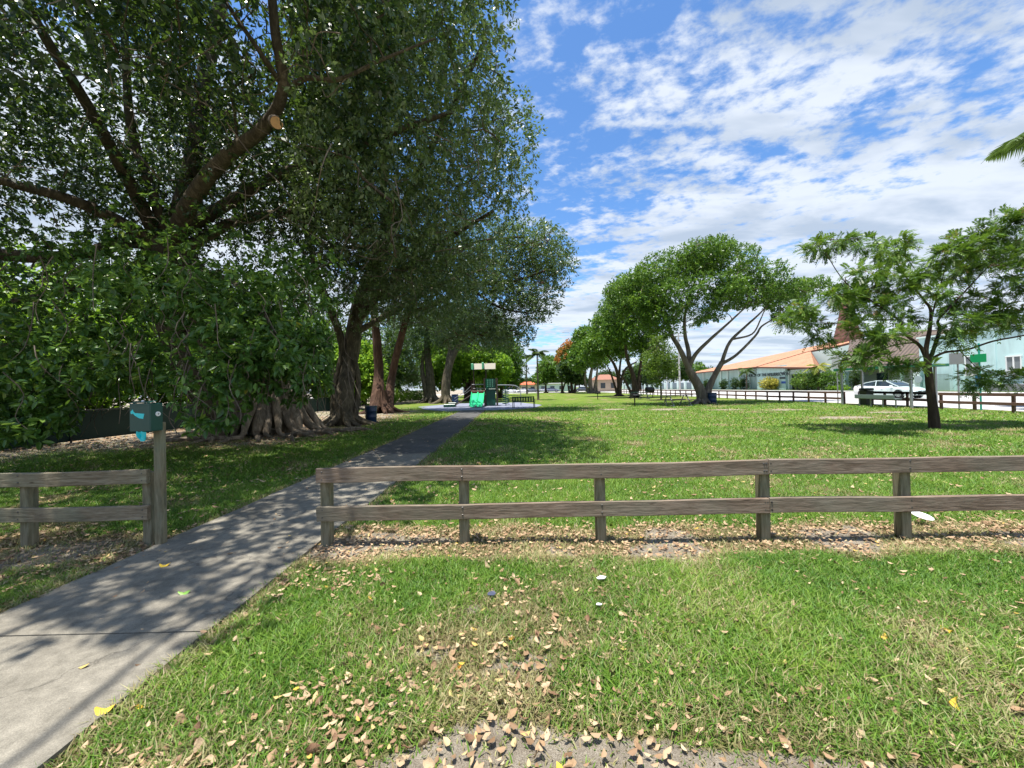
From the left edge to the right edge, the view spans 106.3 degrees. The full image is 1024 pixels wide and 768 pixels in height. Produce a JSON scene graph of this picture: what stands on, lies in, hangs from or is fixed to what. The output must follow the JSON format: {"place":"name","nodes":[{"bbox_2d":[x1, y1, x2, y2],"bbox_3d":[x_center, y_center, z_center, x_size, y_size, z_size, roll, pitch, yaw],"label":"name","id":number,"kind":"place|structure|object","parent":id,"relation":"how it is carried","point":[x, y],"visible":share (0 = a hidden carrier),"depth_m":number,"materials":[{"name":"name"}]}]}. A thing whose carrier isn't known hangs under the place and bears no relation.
{"place":"outdoors","nodes":[
{"label":"outdoors","id":0,"kind":"place"},
{"bbox_2d":[0,453,430,767],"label":"path","id":1,"kind":"structure","parent":0,"point":[52,641],"depth_m":2.66,"materials":[{"name":"concrete"}]},
{"bbox_2d":[94,704,115,715],"bbox_3d":[-1.927,1.539,1.818,0.061,0.039,0.066,-2,-1,36],"label":"fallen leaf","id":2,"kind":"object","parent":1,"relation":"on","point":[98,709],"visible":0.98,"depth_m":1.81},
{"bbox_2d":[363,410,484,454],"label":"asphalt path","id":3,"kind":"structure","parent":0,"point":[435,435],"depth_m":12.18,"materials":[{"name":"asphalt"}]},
{"bbox_2d":[0,387,1023,767],"bbox_3d":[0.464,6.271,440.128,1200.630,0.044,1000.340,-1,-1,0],"label":"lawn","id":4,"kind":"structure","parent":0,"point":[520,751],"depth_m":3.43,"materials":[{"name":"plant"}]},
{"bbox_2d":[0,230,103,374],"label":"tree","id":5,"kind":"object","parent":4,"relation":"on","point":[23,247],"visible":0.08,"depth_m":14.60,"materials":[{"name":"green plant"}]},
{"bbox_2d":[16,323,134,409],"bbox_3d":[-18.996,-0.240,16.567,3.955,4.895,4.816,-1,-1,0],"label":"shrub","id":6,"kind":"object","parent":4,"relation":"on","point":[110,377],"depth_m":16.86,"materials":[{"name":"green plant"}]},
{"bbox_2d":[0,469,154,547],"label":"wooden fence","id":7,"kind":"object","parent":4,"relation":"on","point":[29,514],"visible":0.92,"depth_m":3.88,"materials":[{"name":"brown wood"}]},
{"bbox_2d":[45,355,136,410],"bbox_3d":[-17.500,0.349,15.507,3.248,3.609,3.709,-1,-1,0],"label":"shrub","id":8,"kind":"object","parent":4,"relation":"on","point":[94,402],"visible":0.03,"depth_m":15.81,"materials":[{"name":"green plant"}]},
{"bbox_2d":[2,270,193,407],"bbox_3d":[-19.619,-1.634,18.141,8.924,7.852,6.272,-1,-1,0],"label":"tree","id":9,"kind":"object","parent":4,"relation":"on","point":[128,320],"visible":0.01,"depth_m":17.06,"materials":[{"name":"green plant"}]},
{"bbox_2d":[0,523,195,596],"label":"leaf litter","id":10,"kind":"object","parent":4,"relation":"on","point":[94,546],"visible":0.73,"depth_m":3.78,"materials":[{"name":"plant"}]},
{"bbox_2d":[0,225,199,403],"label":"tree","id":11,"kind":"object","parent":4,"relation":"on","point":[43,233],"visible":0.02,"depth_m":20.14,"materials":[{"name":"green plant"}]},
{"bbox_2d":[153,422,166,544],"bbox_3d":[-3.561,1.077,3.889,0.075,1.380,0.070,-1,-1,0],"label":"dispenser post","id":12,"kind":"object","parent":4,"relation":"on","point":[160,491],"visible":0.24,"depth_m":3.86,"materials":[{"name":"brown wood"}]},
{"bbox_2d":[130,400,162,440],"bbox_3d":[-3.589,0.357,3.771,0.228,0.398,0.142,-1,-1,3],"label":"bag dispenser","id":13,"kind":"object","parent":12,"relation":"attached to","point":[146,416],"visible":1,"depth_m":3.71,"materials":[{"name":"green paint"}]},
{"bbox_2d":[130,349,213,406],"bbox_3d":[-18.356,-0.207,20.968,4.224,5.011,4.748,-1,-1,0],"label":"shrub","id":14,"kind":"object","parent":4,"relation":"on","point":[171,381],"visible":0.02,"depth_m":20.22,"materials":[{"name":"green plant"}]},
{"bbox_2d":[4,397,360,448],"bbox_3d":[-14.935,1.561,19.974,0.094,1.220,36.028,-1,-1,0],"label":"fence","id":15,"kind":"object","parent":4,"relation":"on","point":[108,425],"visible":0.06,"depth_m":14.31,"materials":[{"name":"metal"}]},
{"bbox_2d":[143,366,222,405],"bbox_3d":[-16.823,0.543,20.036,3.149,3.407,3.857,-1,-1,0],"label":"shrub","id":16,"kind":"object","parent":4,"relation":"on","point":[184,397],"visible":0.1,"depth_m":19.34,"materials":[{"name":"green plant"}]},
{"bbox_2d":[1,414,423,452],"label":"leaf litter","id":17,"kind":"object","parent":4,"relation":"on","point":[107,439],"visible":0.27,"depth_m":12.62,"materials":[{"name":"plant"}]},
{"bbox_2d":[0,0,460,450],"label":"ficus tree","id":18,"kind":"object","parent":4,"relation":"on","point":[170,278],"visible":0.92,"depth_m":8.20,"materials":[{"name":"green plant"}]},
{"bbox_2d":[226,271,345,393],"bbox_3d":[-22.109,-3.926,35.241,15.265,12.900,12.055,-1,-1,0],"label":"tree","id":19,"kind":"object","parent":4,"relation":"on","point":[300,319],"visible":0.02,"depth_m":33.97,"materials":[{"name":"green plant"}]},
{"bbox_2d":[312,337,388,408],"bbox_3d":[-13.503,-0.988,32.916,6.089,6.599,5.156,-1,-1,0],"label":"tree","id":20,"kind":"object","parent":4,"relation":"on","point":[366,363],"visible":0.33,"depth_m":31.67,"materials":[{"name":"green plant"}]},
{"bbox_2d":[181,0,547,426],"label":"ficus tree","id":21,"kind":"object","parent":4,"relation":"on","point":[391,223],"visible":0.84,"depth_m":10.69,"materials":[{"name":"green plant"}]},
{"bbox_2d":[364,406,376,421],"bbox_3d":[-6.846,1.465,18.650,0.588,0.800,0.588,-1,-1,0],"label":"trash barrel","id":22,"kind":"object","parent":4,"relation":"on","point":[370,413],"visible":0.92,"depth_m":18.43,"materials":[{"name":"blue plastic"}]},
{"bbox_2d":[333,327,410,404],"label":"tree","id":23,"kind":"object","parent":4,"relation":"on","point":[387,353],"visible":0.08,"depth_m":43.25,"materials":[{"name":"green plant"}]},
{"bbox_2d":[361,373,387,404],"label":"shrub","id":24,"kind":"object","parent":4,"relation":"on","point":[367,398],"visible":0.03,"depth_m":40.92,"materials":[{"name":"green plant"}]},
{"bbox_2d":[395,756,404,766],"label":"fallen leaf","id":25,"kind":"object","parent":4,"relation":"on","point":[401,762],"visible":1,"depth_m":1.53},
{"bbox_2d":[364,314,435,394],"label":"tree","id":26,"kind":"object","parent":4,"relation":"on","point":[418,364],"visible":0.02,"depth_m":57.95,"materials":[{"name":"green plant"}]},
{"bbox_2d":[394,387,412,401],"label":"hedge bush","id":27,"kind":"object","parent":4,"relation":"on","point":[406,395],"visible":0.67,"depth_m":51.55,"materials":[{"name":"green plant"}]},
{"bbox_2d":[399,389,421,400],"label":"hedge bush","id":28,"kind":"object","parent":4,"relation":"on","point":[414,396],"visible":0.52,"depth_m":57.15,"materials":[{"name":"green plant"}]},
{"bbox_2d":[380,304,461,402],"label":"tree","id":29,"kind":"object","parent":4,"relation":"on","point":[427,379],"visible":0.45,"depth_m":45.87,"materials":[{"name":"green plant"}]},
{"bbox_2d":[423,757,434,767],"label":"fallen leaf","id":30,"kind":"object","parent":4,"relation":"on","point":[428,762],"visible":1,"depth_m":1.52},
{"bbox_2d":[350,207,581,414],"bbox_3d":[-3.487,-4.652,26.398,16.523,13.828,8.386,-1,-1,10],"label":"ficus tree","id":31,"kind":"object","parent":4,"relation":"on","point":[381,399],"visible":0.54,"depth_m":25.10,"materials":[{"name":"green plant"}]},
{"bbox_2d":[418,343,514,400],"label":"tree","id":32,"kind":"object","parent":4,"relation":"on","point":[462,370],"visible":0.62,"depth_m":49.38,"materials":[{"name":"green plant"}]},
{"bbox_2d":[464,733,474,741],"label":"fallen leaf","id":33,"kind":"object","parent":4,"relation":"on","point":[470,737],"visible":1,"depth_m":1.63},
{"bbox_2d":[428,298,512,403],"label":"tree","id":34,"kind":"object","parent":4,"relation":"on","point":[450,355],"visible":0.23,"depth_m":42.59,"materials":[{"name":"green plant"}]},
{"bbox_2d":[421,402,540,411],"bbox_3d":[-2.954,1.979,33.781,11.200,0.100,14.400,-1,-1,0],"label":"play surface","id":35,"kind":"object","parent":4,"relation":"on","point":[500,406],"visible":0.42,"depth_m":31.23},
{"bbox_2d":[443,362,520,406],"bbox_3d":[-2.546,0.030,32.477,6.639,3.865,3.750,-1,-1,0],"label":"play structure","id":36,"kind":"object","parent":35,"relation":"on","point":[487,396],"visible":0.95,"depth_m":32.99,"materials":[{"name":"green plastic"}]},
{"bbox_2d":[512,396,534,407],"bbox_3d":[0.889,1.360,28.905,1.700,0.866,0.546,-2,-1,14],"label":"park bench","id":37,"kind":"object","parent":35,"relation":"on","point":[521,400],"visible":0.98,"depth_m":28.68,"materials":[{"name":"green metal"}]},
{"bbox_2d":[463,337,525,397],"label":"tree","id":38,"kind":"object","parent":4,"relation":"on","point":[516,375],"visible":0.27,"depth_m":58.86,"materials":[{"name":"green plant"}]},
{"bbox_2d":[471,338,529,388],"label":"tree","id":39,"kind":"object","parent":4,"relation":"on","point":[523,348],"visible":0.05,"depth_m":77.50,"materials":[{"name":"green plant"}]},
{"bbox_2d":[3,406,1018,462],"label":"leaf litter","id":40,"kind":"object","parent":4,"relation":"on","point":[455,441],"visible":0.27,"depth_m":12.02,"materials":[{"name":"plant"}]},
{"bbox_2d":[0,542,1023,767],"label":"grass","id":41,"kind":"structure","parent":4,"relation":"on","point":[989,626],"depth_m":2.11,"materials":[{"name":"plant"}]},
{"bbox_2d":[176,713,186,723],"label":"fallen leaf","id":42,"kind":"object","parent":41,"relation":"on","point":[181,716],"visible":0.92,"depth_m":1.77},
{"bbox_2d":[189,721,199,735],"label":"fallen leaf","id":43,"kind":"object","parent":41,"relation":"on","point":[197,725],"visible":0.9,"depth_m":1.72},
{"bbox_2d":[193,737,204,752],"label":"fallen leaf","id":44,"kind":"object","parent":41,"relation":"on","point":[198,743],"visible":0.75,"depth_m":1.63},
{"bbox_2d":[201,754,215,765],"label":"fallen leaf","id":45,"kind":"object","parent":41,"relation":"on","point":[210,757],"visible":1,"depth_m":1.56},
{"bbox_2d":[263,748,276,765],"bbox_3d":[-0.987,1.524,1.564,0.031,0.020,0.062,22,29,14],"label":"fallen leaf","id":46,"kind":"object","parent":41,"relation":"on","point":[269,757],"visible":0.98,"depth_m":1.57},
{"bbox_2d":[306,743,321,755],"bbox_3d":[-0.825,1.516,1.592,0.024,0.042,0.082,-22,-51,20],"label":"fallen leaf","id":47,"kind":"object","parent":41,"relation":"on","point":[311,748],"visible":0.95,"depth_m":1.60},
{"bbox_2d":[418,737,429,747],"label":"fallen leaf","id":48,"kind":"object","parent":41,"relation":"on","point":[423,742],"visible":1,"depth_m":1.61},
{"bbox_2d":[0,419,1023,491],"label":"grass","id":49,"kind":"structure","parent":4,"relation":"on","point":[999,430],"depth_m":9.30,"materials":[{"name":"plant"}]},
{"bbox_2d":[0,511,1023,767],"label":"leaf litter","id":50,"kind":"object","parent":4,"relation":"on","point":[514,741],"visible":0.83,"depth_m":1.96,"materials":[{"name":"plant"}]},
{"bbox_2d":[0,440,1023,534],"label":"leaf litter","id":51,"kind":"object","parent":4,"relation":"on","point":[427,486],"visible":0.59,"depth_m":5.97,"materials":[{"name":"plant"}]},
{"bbox_2d":[507,707,517,719],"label":"fallen leaf","id":52,"kind":"object","parent":4,"relation":"on","point":[513,711],"visible":1,"depth_m":1.74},
{"bbox_2d":[507,382,536,392],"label":"shop","id":53,"kind":"structure","parent":4,"relation":"on","point":[529,384],"depth_m":130.00},
{"bbox_2d":[523,348,550,399],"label":"palm tree","id":54,"kind":"object","parent":4,"relation":"on","point":[537,353],"visible":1,"depth_m":46.13,"materials":[{"name":"green plant"}]},
{"bbox_2d":[54,399,1023,444],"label":"grass","id":55,"kind":"structure","parent":4,"relation":"on","point":[772,403],"depth_m":17.64,"materials":[{"name":"plant"}]},
{"bbox_2d":[530,354,560,392],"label":"tree","id":56,"kind":"object","parent":4,"relation":"on","point":[546,372],"visible":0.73,"depth_m":101.84,"materials":[{"name":"green plant"}]},
{"bbox_2d":[549,338,573,392],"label":"tree","id":57,"kind":"object","parent":4,"relation":"on","point":[561,354],"visible":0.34,"depth_m":93.75,"materials":[{"name":"orange plant"}]},
{"bbox_2d":[563,758,576,766],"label":"fallen leaf","id":58,"kind":"object","parent":4,"relation":"on","point":[572,761],"visible":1,"depth_m":1.51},
{"bbox_2d":[555,359,586,392],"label":"tree","id":59,"kind":"object","parent":4,"relation":"on","point":[566,374],"visible":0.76,"depth_m":88.27,"materials":[{"name":"green plant"}]},
{"bbox_2d":[566,324,610,393],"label":"tree","id":60,"kind":"object","parent":4,"relation":"on","point":[573,355],"visible":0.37,"depth_m":80.54,"materials":[{"name":"green plant"}]},
{"bbox_2d":[592,374,616,391],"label":"house","id":61,"kind":"structure","parent":4,"relation":"on","point":[604,383],"depth_m":104.00,"materials":[{"name":"brown"}]},
{"bbox_2d":[594,369,615,376],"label":"tree","id":62,"kind":"object","parent":4,"relation":"on","point":[604,372],"visible":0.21,"depth_m":168.75,"materials":[{"name":"green plant"}]},
{"bbox_2d":[574,312,636,395],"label":"tree","id":63,"kind":"object","parent":4,"relation":"on","point":[590,347],"visible":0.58,"depth_m":54.34,"materials":[{"name":"green plant"}]},
{"bbox_2d":[596,270,669,397],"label":"tree","id":64,"kind":"object","parent":4,"relation":"on","point":[619,333],"visible":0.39,"depth_m":45.70,"materials":[{"name":"green plant"}]},
{"bbox_2d":[622,365,657,390],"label":"tree","id":65,"kind":"object","parent":4,"relation":"on","point":[627,376],"visible":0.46,"depth_m":98.62,"materials":[{"name":"green plant"}]},
{"bbox_2d":[645,387,654,397],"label":"covered grill","id":66,"kind":"object","parent":4,"relation":"on","point":[649,389],"visible":0.93,"depth_m":44.62,"materials":[{"name":"metal"}]},
{"bbox_2d":[622,381,693,388],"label":"boundary wall","id":67,"kind":"structure","parent":4,"relation":"on","point":[684,385],"depth_m":107.45,"materials":[{"name":"white paint"}]},
{"bbox_2d":[640,333,680,398],"bbox_3d":[14.423,-1.856,37.536,3.844,7.042,3.865,-2,-1,31],"label":"tree","id":68,"kind":"object","parent":4,"relation":"on","point":[667,366],"visible":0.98,"depth_m":37.13,"materials":[{"name":"green plant"}]},
{"bbox_2d":[310,510,1023,563],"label":"leaf litter","id":69,"kind":"object","parent":4,"relation":"on","point":[961,538],"visible":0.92,"depth_m":3.72,"materials":[{"name":"plant"}]},
{"bbox_2d":[316,455,1023,546],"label":"wooden fence","id":70,"kind":"object","parent":4,"relation":"on","point":[901,503],"visible":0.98,"depth_m":3.65,"materials":[{"name":"brown wood"}]},
{"bbox_2d":[655,355,697,382],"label":"tree","id":71,"kind":"object","parent":4,"relation":"on","point":[683,374],"visible":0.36,"depth_m":132.90,"materials":[{"name":"green plant"}]},
{"bbox_2d":[657,395,696,406],"bbox_3d":[11.420,1.146,26.605,2.000,0.775,1.620,-1,-1,-7],"label":"picnic table","id":72,"kind":"object","parent":4,"relation":"on","point":[688,399],"visible":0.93,"depth_m":26.20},
{"bbox_2d":[678,333,680,391],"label":"utility pole","id":73,"kind":"object","parent":4,"relation":"on","point":[679,367],"visible":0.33,"depth_m":69.92,"materials":[{"name":"metal"}]},
{"bbox_2d":[676,361,707,381],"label":"tree","id":74,"kind":"object","parent":4,"relation":"on","point":[700,366],"visible":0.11,"depth_m":147.68,"materials":[{"name":"green plant"}]},
{"bbox_2d":[707,393,716,403],"bbox_3d":[14.706,1.048,28.213,0.651,0.820,0.651,-1,-1,0],"label":"trash barrel","id":75,"kind":"object","parent":4,"relation":"on","point":[712,397],"visible":0.96,"depth_m":27.97,"materials":[{"name":"blue plastic"}]},
{"bbox_2d":[602,232,835,404],"bbox_3d":[15.131,-4.660,28.531,16.322,12.578,7.991,-1,-1,0],"label":"tree","id":76,"kind":"object","parent":4,"relation":"on","point":[702,258],"visible":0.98,"depth_m":27.59,"materials":[{"name":"green plant"}]},
{"bbox_2d":[615,389,845,403],"bbox_3d":[20.665,1.250,50.085,0.153,1.008,51.909,-1,-1,-1],"label":"wooden fence","id":77,"kind":"object","parent":4,"relation":"on","point":[825,397],"visible":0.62,"depth_m":31.23,"materials":[{"name":"brown paint"}]},
{"bbox_2d":[778,733,793,754],"bbox_3d":[1.122,1.474,1.571,0.035,0.018,0.071,-15,44,-24],"label":"fallen leaf","id":78,"kind":"object","parent":4,"relation":"on","point":[782,738],"visible":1,"depth_m":1.58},
{"bbox_2d":[832,355,839,402],"bbox_3d":[21.487,-0.306,25.380,0.089,3.344,0.620,-1,-1,0],"label":"street sign","id":79,"kind":"object","parent":4,"relation":"on","point":[835,360],"visible":0.49,"depth_m":25.35,"materials":[{"name":"metal"}]},
{"bbox_2d":[848,372,860,387],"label":"shrub","id":80,"kind":"object","parent":4,"relation":"on","point":[854,380],"visible":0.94,"depth_m":51.71,"materials":[{"name":"green plant"}]},
{"bbox_2d":[696,278,1023,390],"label":"church","id":81,"kind":"structure","parent":4,"relation":"on","point":[1006,354],"depth_m":52.66,"materials":[{"name":"paint"}]},
{"bbox_2d":[964,356,978,375],"bbox_3d":[46.820,-1.841,39.114,0.400,2.056,1.380,-1,-1,0],"label":"window","id":82,"kind":"structure","parent":81,"relation":"in","point":[966,360],"depth_m":39.40,"materials":[{"name":"glass"}]},
{"bbox_2d":[1005,355,1021,375],"bbox_3d":[46.823,-1.688,35.913,0.400,1.900,1.211,-1,-1,0],"label":"window","id":83,"kind":"structure","parent":81,"relation":"in","point":[1014,361],"depth_m":35.89,"materials":[{"name":"glass"}]},
{"bbox_2d":[859,388,873,404],"bbox_3d":[21.224,0.747,22.988,0.500,1.000,0.500,-1,-1,0],"label":"litter bin","id":84,"kind":"object","parent":4,"relation":"on","point":[864,391],"visible":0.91,"depth_m":22.77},
{"bbox_2d":[854,394,901,407],"bbox_3d":[19.953,0.925,20.986,0.430,0.680,2.300,-1,-1,0],"label":"shelter bench","id":85,"kind":"object","parent":4,"relation":"on","point":[882,397],"visible":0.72,"depth_m":20.73,"materials":[{"name":"grey metal"}]},
{"bbox_2d":[833,363,948,407],"bbox_3d":[21.010,0.176,21.591,1.830,2.320,4.765,-1,-1,0],"label":"shelter","id":86,"kind":"object","parent":4,"relation":"on","point":[911,389],"visible":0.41,"depth_m":21.40,"materials":[{"name":"metal"}]},
{"bbox_2d":[767,202,1023,428],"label":"tree","id":87,"kind":"object","parent":4,"relation":"on","point":[971,252],"visible":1,"depth_m":11.24,"materials":[{"name":"green plant"}]},
{"bbox_2d":[874,398,926,405],"bbox_3d":[21.756,0.919,21.785,0.151,1.004,3.903,-1,-1,0],"label":"wooden fence","id":88,"kind":"object","parent":4,"relation":"on","point":[907,400],"visible":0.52,"depth_m":21.16,"materials":[{"name":"brown paint"}]},
{"bbox_2d":[911,512,933,520],"bbox_3d":[4.226,1.364,3.959,0.174,0.020,0.174,4,14,0],"label":"paper plate","id":89,"kind":"object","parent":4,"relation":"on","point":[921,515],"visible":0.91,"depth_m":3.96,"materials":[{"name":"white paper"}]},
{"bbox_2d":[949,352,963,408],"bbox_3d":[21.492,-0.122,18.499,0.089,2.826,0.620,-1,-1,0],"label":"street sign","id":90,"kind":"object","parent":4,"relation":"on","point":[957,359],"visible":0.75,"depth_m":18.48,"materials":[{"name":"metal"}]},
{"bbox_2d":[970,343,986,409],"bbox_3d":[21.488,-0.296,17.643,0.089,3.155,0.620,-1,-1,0],"label":"street sign","id":91,"kind":"object","parent":4,"relation":"on","point":[979,358],"visible":0.47,"depth_m":17.62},
{"bbox_2d":[938,393,1023,412],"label":"wooden fence","id":92,"kind":"object","parent":4,"relation":"on","point":[1013,404],"visible":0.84,"depth_m":16.79,"materials":[{"name":"brown paint"}]},
{"bbox_2d":[983,132,1023,166],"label":"palm tree","id":93,"kind":"object","parent":4,"relation":"on","point":[1005,149],"visible":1,"depth_m":17.79,"materials":[{"name":"green plant"}]},
{"bbox_2d":[0,0,1023,398],"label":"sky","id":94,"kind":"structure","parent":0,"point":[773,125],"materials":[{"name":"blue"}]},
{"bbox_2d":[539,383,573,390],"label":"building","id":95,"kind":"structure","parent":0,"point":[555,385],"depth_m":139.99,"materials":[{"name":"green paint"}]},
{"bbox_2d":[440,390,1023,410],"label":"road","id":96,"kind":"structure","parent":0,"point":[849,396],"depth_m":28.75,"materials":[{"name":"asphalt"}]},
{"bbox_2d":[853,384,902,397],"bbox_3d":[30.622,0.404,31.154,2.120,1.444,4.632,-1,-1,-6],"label":"parked car","id":97,"kind":"object","parent":96,"relation":"on","point":[856,389],"visible":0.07,"depth_m":32.89,"materials":[{"name":"white paint"}]},
{"bbox_2d":[642,389,1023,392],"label":"pavement","id":98,"kind":"structure","parent":0,"point":[843,391],"depth_m":59.50,"materials":[{"name":"concrete"}]},
{"bbox_2d":[681,389,1022,391],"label":"verge","id":99,"kind":"structure","parent":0,"point":[844,390],"depth_m":53.03,"materials":[{"name":"green plant"}]},
{"bbox_2d":[719,378,727,388],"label":"shrub","id":100,"kind":"object","parent":99,"relation":"on","point":[723,384],"visible":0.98,"depth_m":81.95,"materials":[{"name":"green plant"}]},
{"bbox_2d":[730,377,738,389],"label":"shrub","id":101,"kind":"object","parent":99,"relation":"on","point":[735,382],"visible":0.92,"depth_m":77.90,"materials":[{"name":"green plant"}]},
{"bbox_2d":[738,377,749,389],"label":"shrub","id":102,"kind":"object","parent":99,"relation":"on","point":[742,383],"visible":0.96,"depth_m":75.09,"materials":[{"name":"green plant"}]},
{"bbox_2d":[737,367,756,389],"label":"palm tree","id":103,"kind":"object","parent":99,"relation":"on","point":[746,371],"visible":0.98,"depth_m":73.53,"materials":[{"name":"green plant"}]},
{"bbox_2d":[758,376,778,389],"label":"shrub","id":104,"kind":"object","parent":99,"relation":"on","point":[768,383],"visible":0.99,"depth_m":67.22,"materials":[{"name":"yellow plant"}]},
{"bbox_2d":[789,369,821,389],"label":"shrub","id":105,"kind":"object","parent":99,"relation":"on","point":[801,382],"visible":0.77,"depth_m":58.44,"materials":[{"name":"green plant"}]},
{"bbox_2d":[803,363,829,389],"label":"palm tree","id":106,"kind":"object","parent":99,"relation":"on","point":[815,368],"visible":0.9,"depth_m":55.88,"materials":[{"name":"green plant"}]},
{"bbox_2d":[805,368,845,389],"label":"shrub","id":107,"kind":"object","parent":99,"relation":"on","point":[825,378],"visible":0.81,"depth_m":54.69,"materials":[{"name":"green plant"}]},
{"bbox_2d":[825,383,850,389],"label":"shrub","id":108,"kind":"object","parent":99,"relation":"on","point":[833,387],"visible":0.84,"depth_m":52.91,"materials":[{"name":"green plant"}]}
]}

